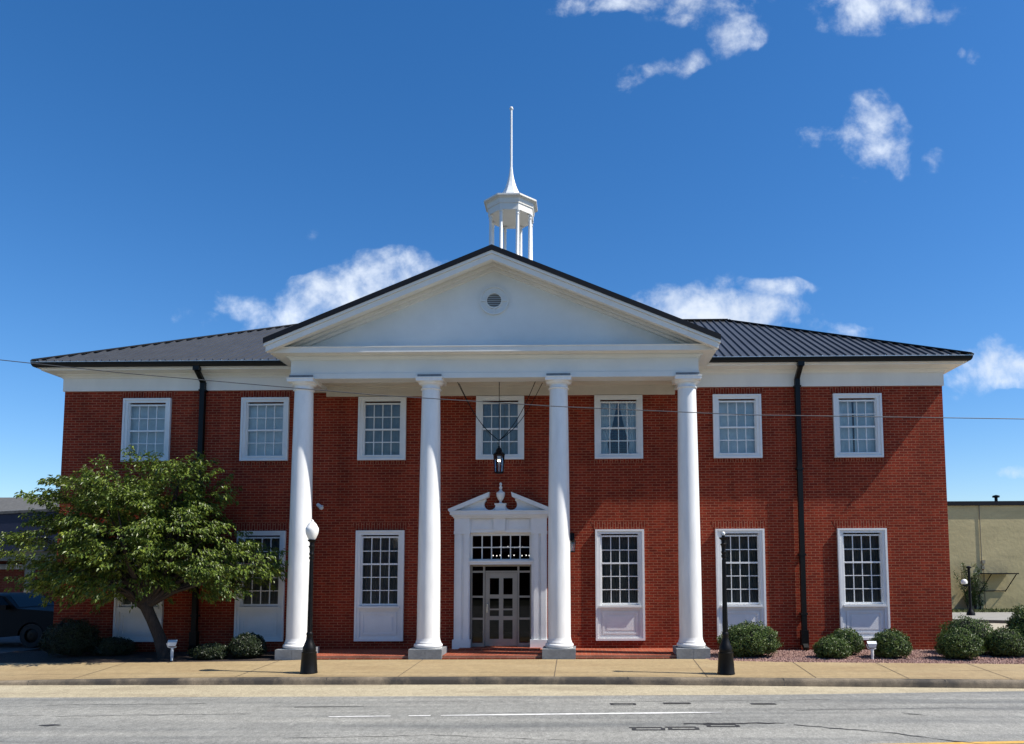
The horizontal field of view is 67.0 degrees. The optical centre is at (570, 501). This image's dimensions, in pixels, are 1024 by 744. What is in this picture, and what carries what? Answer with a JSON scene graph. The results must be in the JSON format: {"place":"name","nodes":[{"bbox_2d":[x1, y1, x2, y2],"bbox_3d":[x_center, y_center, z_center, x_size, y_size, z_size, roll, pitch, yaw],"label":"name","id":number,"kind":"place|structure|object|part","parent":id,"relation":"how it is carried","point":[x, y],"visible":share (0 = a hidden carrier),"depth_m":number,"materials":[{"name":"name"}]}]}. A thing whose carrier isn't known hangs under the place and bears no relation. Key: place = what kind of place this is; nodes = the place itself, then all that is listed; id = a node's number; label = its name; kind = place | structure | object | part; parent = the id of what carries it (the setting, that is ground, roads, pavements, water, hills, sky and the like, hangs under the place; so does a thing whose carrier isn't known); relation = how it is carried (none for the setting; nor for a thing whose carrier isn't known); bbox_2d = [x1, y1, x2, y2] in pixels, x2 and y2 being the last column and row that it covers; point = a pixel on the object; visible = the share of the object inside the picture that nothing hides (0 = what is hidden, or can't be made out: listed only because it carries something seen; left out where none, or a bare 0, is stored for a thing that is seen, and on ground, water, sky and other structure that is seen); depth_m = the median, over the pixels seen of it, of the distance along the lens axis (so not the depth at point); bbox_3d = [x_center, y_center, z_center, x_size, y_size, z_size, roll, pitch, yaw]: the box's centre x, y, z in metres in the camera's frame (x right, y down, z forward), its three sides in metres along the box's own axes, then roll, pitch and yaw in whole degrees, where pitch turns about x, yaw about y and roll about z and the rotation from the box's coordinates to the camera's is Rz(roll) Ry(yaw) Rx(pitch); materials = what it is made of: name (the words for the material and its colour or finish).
{"place":"outdoors","nodes":[
{"label":"outdoors","id":0,"kind":"place"},
{"bbox_2d":[0,636,47,652],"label":"driveway","id":1,"kind":"structure","parent":0,"point":[11,644],"depth_m":21.43,"materials":[{"name":"concrete"}]},
{"bbox_2d":[0,592,53,647],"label":"parked car","id":2,"kind":"object","parent":1,"relation":"on","point":[25,618],"visible":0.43,"depth_m":20.99,"materials":[{"name":"black paint"}]},
{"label":"side window","id":3,"kind":"part","parent":2,"relation":"part of","materials":[{"name":"black glass"}]},
{"bbox_2d":[14,490,56,496],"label":"tree","id":4,"kind":"object","parent":1,"relation":"on","point":[28,494],"visible":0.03,"depth_m":41.83,"materials":[{"name":"green plant"}]},
{"bbox_2d":[0,497,58,601],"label":"neighbouring building","id":5,"kind":"structure","parent":0,"point":[12,509],"depth_m":29.01,"materials":[{"name":"grey"}]},
{"bbox_2d":[0,651,279,662],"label":"planting bed","id":6,"kind":"object","parent":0,"point":[42,657],"visible":0.55,"depth_m":18.39,"materials":[{"name":"brown soil"}]},
{"bbox_2d":[34,617,101,655],"bbox_3d":[-12.281,3.296,18.943,1.294,0.931,1.288,-4,-6,41],"label":"bush","id":7,"kind":"object","parent":6,"relation":"on","point":[68,637],"visible":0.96,"depth_m":18.65,"materials":[{"name":"green plant"}]},
{"bbox_2d":[86,636,137,655],"bbox_3d":[-11.321,3.567,19.067,1.133,0.466,0.951,0,-5,1],"label":"bush","id":8,"kind":"object","parent":6,"relation":"on","point":[110,646],"visible":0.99,"depth_m":18.82,"materials":[{"name":"green plant"}]},
{"bbox_2d":[0,445,288,658],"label":"tree","id":9,"kind":"object","parent":6,"relation":"on","point":[90,549],"visible":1,"depth_m":18.16,"materials":[{"name":"green plant"}]},
{"bbox_2d":[166,640,176,660],"bbox_3d":[-9.285,3.466,17.944,0.230,0.490,0.100,1,-5,-16],"label":"floodlight","id":10,"kind":"object","parent":6,"relation":"on","point":[171,642],"visible":1,"depth_m":17.92,"materials":[{"name":"white metal"}]},
{"bbox_2d":[186,642,230,659],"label":"bush","id":11,"kind":"object","parent":6,"relation":"on","point":[212,651],"visible":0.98,"depth_m":18.02,"materials":[{"name":"green plant"}]},
{"bbox_2d":[226,632,267,656],"bbox_3d":[-7.713,3.412,18.427,0.948,0.629,0.919,0,-5,1],"label":"bush","id":12,"kind":"object","parent":6,"relation":"on","point":[247,644],"visible":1,"depth_m":18.19,"materials":[{"name":"green plant"}]},
{"bbox_2d":[0,676,1018,680],"bbox_3d":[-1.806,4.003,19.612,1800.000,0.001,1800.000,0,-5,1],"label":"ground","id":13,"kind":"structure","parent":0,"point":[530,676],"depth_m":16.48,"materials":[{"name":"beige concrete"}]},
{"bbox_2d":[30,106,973,660],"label":"brick building","id":14,"kind":"structure","parent":13,"relation":"on","point":[436,538],"depth_m":19.83,"materials":[{"name":"red brick"}]},
{"bbox_2d":[112,534,164,641],"bbox_3d":[-11.088,2.184,19.919,1.250,2.823,0.297,0,-5,1],"label":"window","id":15,"kind":"structure","parent":14,"relation":"in","point":[133,625],"depth_m":19.77,"materials":[{"name":"white paint"}]},
{"bbox_2d":[120,398,171,461],"bbox_3d":[-11.104,-1.877,20.259,1.250,1.671,0.244,0,-5,1],"label":"window","id":16,"kind":"structure","parent":14,"relation":"in","point":[145,427],"depth_m":20.27,"materials":[{"name":"white paint"}]},
{"bbox_2d":[234,531,285,641],"bbox_3d":[-7.972,2.168,19.880,1.250,2.823,0.297,0,-5,1],"label":"window","id":17,"kind":"structure","parent":14,"relation":"in","point":[262,614],"depth_m":19.78,"materials":[{"name":"white paint"}]},
{"bbox_2d":[239,397,289,460],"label":"window","id":18,"kind":"structure","parent":14,"relation":"in","point":[264,428],"depth_m":20.23,"materials":[{"name":"white paint"}]},
{"bbox_2d":[316,503,323,509],"bbox_3d":[-6.451,0.123,19.882,0.206,0.181,0.236,0,-5,1],"label":"wall camera","id":19,"kind":"object","parent":14,"relation":"attached to","point":[319,506],"depth_m":19.82,"materials":[{"name":"white plastic"}]},
{"bbox_2d":[354,530,404,640],"bbox_3d":[-4.896,2.153,19.841,1.250,2.823,0.297,0,-5,1],"label":"window","id":20,"kind":"structure","parent":14,"relation":"in","point":[379,554],"depth_m":19.84,"materials":[{"name":"white paint"}]},
{"bbox_2d":[357,396,406,459],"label":"window","id":21,"kind":"structure","parent":14,"relation":"in","point":[381,426],"depth_m":20.20,"materials":[{"name":"white paint"}]},
{"bbox_2d":[457,382,541,473],"bbox_3d":[-1.788,-1.892,19.404,2.156,2.374,0.618,0,-5,1],"label":"hanging lantern","id":22,"kind":"object","parent":14,"relation":"hanging from","point":[498,452],"visible":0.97,"depth_m":19.34,"materials":[{"name":"black metal"}]},
{"bbox_2d":[476,396,523,459],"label":"window","id":23,"kind":"structure","parent":14,"relation":"in","point":[512,445],"depth_m":20.18,"materials":[{"name":"white paint"}]},
{"bbox_2d":[485,573,516,645],"bbox_3d":[-1.780,2.761,19.790,0.820,1.865,0.122,0,-5,1],"label":"door","id":24,"kind":"structure","parent":14,"relation":"in","point":[500,588],"depth_m":19.82,"materials":[{"name":"white wood"}]},
{"bbox_2d":[570,532,575,551],"bbox_3d":[0.040,1.026,19.689,0.194,0.532,0.297,0,-5,1],"label":"wall lantern","id":25,"kind":"object","parent":14,"relation":"attached to","point":[572,539],"depth_m":19.62,"materials":[{"name":"black metal"}]},
{"bbox_2d":[594,395,642,458],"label":"window","id":26,"kind":"structure","parent":14,"relation":"in","point":[603,418],"depth_m":20.08,"materials":[{"name":"white paint"}]},
{"bbox_2d":[595,529,644,640],"bbox_3d":[1.270,2.122,19.764,1.250,2.823,0.297,0,-5,1],"label":"window","id":27,"kind":"structure","parent":14,"relation":"in","point":[619,553],"depth_m":19.76,"materials":[{"name":"white paint"}]},
{"bbox_2d":[712,394,762,457],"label":"window","id":28,"kind":"structure","parent":14,"relation":"in","point":[734,436],"depth_m":20.09,"materials":[{"name":"white paint"}]},
{"bbox_2d":[715,529,766,639],"bbox_3d":[4.347,2.106,19.725,1.250,2.823,0.297,0,-5,1],"label":"window","id":29,"kind":"structure","parent":14,"relation":"in","point":[745,553],"depth_m":19.74,"materials":[{"name":"white paint"}]},
{"bbox_2d":[832,393,883,457],"bbox_3d":[7.446,-1.970,20.027,1.250,1.671,0.248,0,-5,1],"label":"window","id":30,"kind":"structure","parent":14,"relation":"in","point":[868,431],"depth_m":20.03,"materials":[{"name":"white paint"}]},
{"bbox_2d":[837,528,890,639],"bbox_3d":[7.462,2.091,19.686,1.250,2.823,0.297,0,-5,1],"label":"window","id":31,"kind":"structure","parent":14,"relation":"in","point":[863,575],"depth_m":19.69,"materials":[{"name":"white paint"}]},
{"bbox_2d":[0,685,1023,697],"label":"road gutter","id":32,"kind":"object","parent":13,"relation":"on","point":[21,691],"visible":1,"depth_m":14.54,"materials":[{"name":"concrete"}]},
{"bbox_2d":[0,677,1023,688],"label":"kerb","id":33,"kind":"structure","parent":13,"relation":"on","point":[876,682],"depth_m":15.25,"materials":[{"name":"concrete"}]},
{"bbox_2d":[947,495,1023,608],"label":"tan building","id":34,"kind":"structure","parent":13,"relation":"on","point":[988,536],"depth_m":35.55,"materials":[{"name":"tan painted stucco"},{"name":"black metal trim"}]},
{"bbox_2d":[2,360,1019,418],"bbox_3d":[-3.890,-2.864,15.700,56.001,2.569,0.016,0,-5,1],"label":"overhead cable","id":35,"kind":"object","parent":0,"point":[514,403],"visible":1,"depth_m":15.58,"materials":[{"name":"metal"}]},
{"bbox_2d":[0,691,1023,743],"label":"road","id":36,"kind":"structure","parent":0,"point":[974,717],"depth_m":11.72,"materials":[{"name":"grey asphalt"}]},
{"bbox_2d":[41,702,774,729],"bbox_3d":[-2.219,3.340,12.056,11.330,0.001,2.220,0,-5,1],"label":"tar patch","id":37,"kind":"object","parent":36,"relation":"on","point":[670,728],"visible":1,"depth_m":11.27,"materials":[{"name":"black asphalt"}]},
{"bbox_2d":[18,699,1013,743],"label":"road crack","id":38,"kind":"object","parent":36,"relation":"on","point":[587,740],"visible":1,"depth_m":11.34,"materials":[{"name":"black asphalt"}]},
{"bbox_2d":[329,712,710,716],"bbox_3d":[-0.679,3.338,12.105,6.160,0.001,0.115,0,-5,-2],"label":"white lane line","id":39,"kind":"object","parent":36,"relation":"on","point":[546,714],"visible":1,"depth_m":12.11,"materials":[{"name":"paint"}]},
{"bbox_2d":[894,741,1023,743],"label":"yellow centre line","id":40,"kind":"object","parent":36,"relation":"on","point":[997,742],"depth_m":10.06,"materials":[{"name":"paint"}]},
{"bbox_2d":[0,659,1023,679],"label":"sidewalk","id":41,"kind":"structure","parent":0,"point":[512,667],"depth_m":16.38,"materials":[{"name":"concrete"}]},
{"bbox_2d":[300,519,318,673],"bbox_3d":[-5.430,1.958,16.118,0.356,3.190,0.356,0,-5,1],"label":"street lamp","id":42,"kind":"object","parent":41,"relation":"on","point":[309,660],"visible":1,"depth_m":16.03,"materials":[{"name":"black metal"}]},
{"bbox_2d":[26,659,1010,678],"bbox_3d":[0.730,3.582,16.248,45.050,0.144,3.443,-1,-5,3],"label":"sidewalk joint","id":43,"kind":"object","parent":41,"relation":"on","point":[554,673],"visible":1,"depth_m":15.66,"materials":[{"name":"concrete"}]},
{"bbox_2d":[717,532,734,674],"bbox_3d":[3.146,2.046,15.718,0.356,2.880,0.356,0,-5,1],"label":"street lamp","id":44,"kind":"object","parent":41,"relation":"on","point":[725,661],"visible":1,"depth_m":15.62,"materials":[{"name":"black metal"}]},
{"bbox_2d":[0,0,1023,500],"label":"sky","id":45,"kind":"structure","parent":0,"point":[170,169],"materials":[{"name":"blue"}]},
{"bbox_2d":[735,650,1022,663],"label":"gravel bed","id":46,"kind":"object","parent":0,"point":[882,657],"visible":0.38,"depth_m":17.86,"materials":[{"name":"gravel"}]},
{"bbox_2d":[717,620,782,656],"bbox_3d":[4.251,3.237,18.296,1.574,0.848,1.323,0,-5,1],"label":"bush","id":47,"kind":"object","parent":46,"relation":"on","point":[750,639],"visible":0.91,"depth_m":17.92,"materials":[{"name":"green plant"}]},
{"bbox_2d":[812,635,852,658],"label":"bush","id":48,"kind":"object","parent":46,"relation":"on","point":[830,646],"visible":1,"depth_m":17.70,"materials":[{"name":"green plant"}]},
{"bbox_2d":[829,627,864,653],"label":"bush","id":49,"kind":"object","parent":46,"relation":"on","point":[855,642],"visible":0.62,"depth_m":18.38,"materials":[{"name":"green plant"}]},
{"bbox_2d":[866,641,876,658],"bbox_3d":[6.871,3.403,17.596,0.231,0.430,0.100,-1,-5,12],"label":"floodlight","id":50,"kind":"object","parent":46,"relation":"on","point":[872,644],"visible":0.94,"depth_m":17.57,"materials":[{"name":"white metal"}]},
{"bbox_2d":[868,627,913,657],"bbox_3d":[7.440,3.271,17.964,1.002,0.704,0.970,0,-5,1],"label":"bush","id":51,"kind":"object","parent":46,"relation":"on","point":[890,642],"visible":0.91,"depth_m":17.67,"materials":[{"name":"green plant"}]},
{"bbox_2d":[933,627,985,659],"bbox_3d":[8.883,3.238,17.651,1.033,0.742,1.039,3,-6,-35],"label":"bush","id":52,"kind":"object","parent":46,"relation":"on","point":[957,643],"visible":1,"depth_m":17.38,"materials":[{"name":"green plant"}]},
{"bbox_2d":[937,613,993,651],"bbox_3d":[9.596,3.195,18.698,1.474,0.964,1.298,0,-5,1],"label":"bush","id":53,"kind":"object","parent":46,"relation":"on","point":[975,626],"visible":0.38,"depth_m":18.43,"materials":[{"name":"green plant"}]},
{"bbox_2d":[983,626,1023,656],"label":"bush","id":54,"kind":"object","parent":46,"relation":"on","point":[1010,642],"visible":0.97,"depth_m":17.82,"materials":[{"name":"green plant"}]},
{"bbox_2d":[1002,604,1023,637],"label":"bush","id":55,"kind":"object","parent":46,"relation":"on","point":[1016,619],"visible":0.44,"depth_m":18.29,"materials":[{"name":"green plant"}]},
{"bbox_2d":[952,612,1013,619],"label":"side pavement","id":56,"kind":"structure","parent":0,"point":[992,615],"depth_m":31.17,"materials":[{"name":"white concrete"}]},
{"bbox_2d":[961,566,974,615],"bbox_3d":[16.208,3.622,31.453,0.510,2.000,0.340,0,-5,1],"label":"street lamp","id":57,"kind":"object","parent":56,"relation":"on","point":[970,611],"visible":1,"depth_m":31.41,"materials":[{"name":"black metal"}]},
{"bbox_2d":[952,608,1018,611],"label":"grass","id":58,"kind":"structure","parent":56,"relation":"on","point":[985,610],"depth_m":33.97,"materials":[{"name":"green plant"}]},
{"bbox_2d":[952,563,988,609],"bbox_3d":[18.198,3.837,35.015,1.478,2.164,0.649,0,-5,1],"label":"climbing plant","id":59,"kind":"object","parent":58,"relation":"on","point":[974,584],"visible":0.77,"depth_m":34.97,"materials":[{"name":"green plant"}]},
{"bbox_2d":[986,623,1007,631],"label":"side lot","id":60,"kind":"structure","parent":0,"point":[996,625],"depth_m":27.42,"materials":[{"name":"concrete"}]},
{"bbox_2d":[953,619,1008,622],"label":"side kerb","id":61,"kind":"structure","parent":60,"relation":"on","point":[996,621],"depth_m":28.52,"materials":[{"name":"grey concrete"}]}
]}

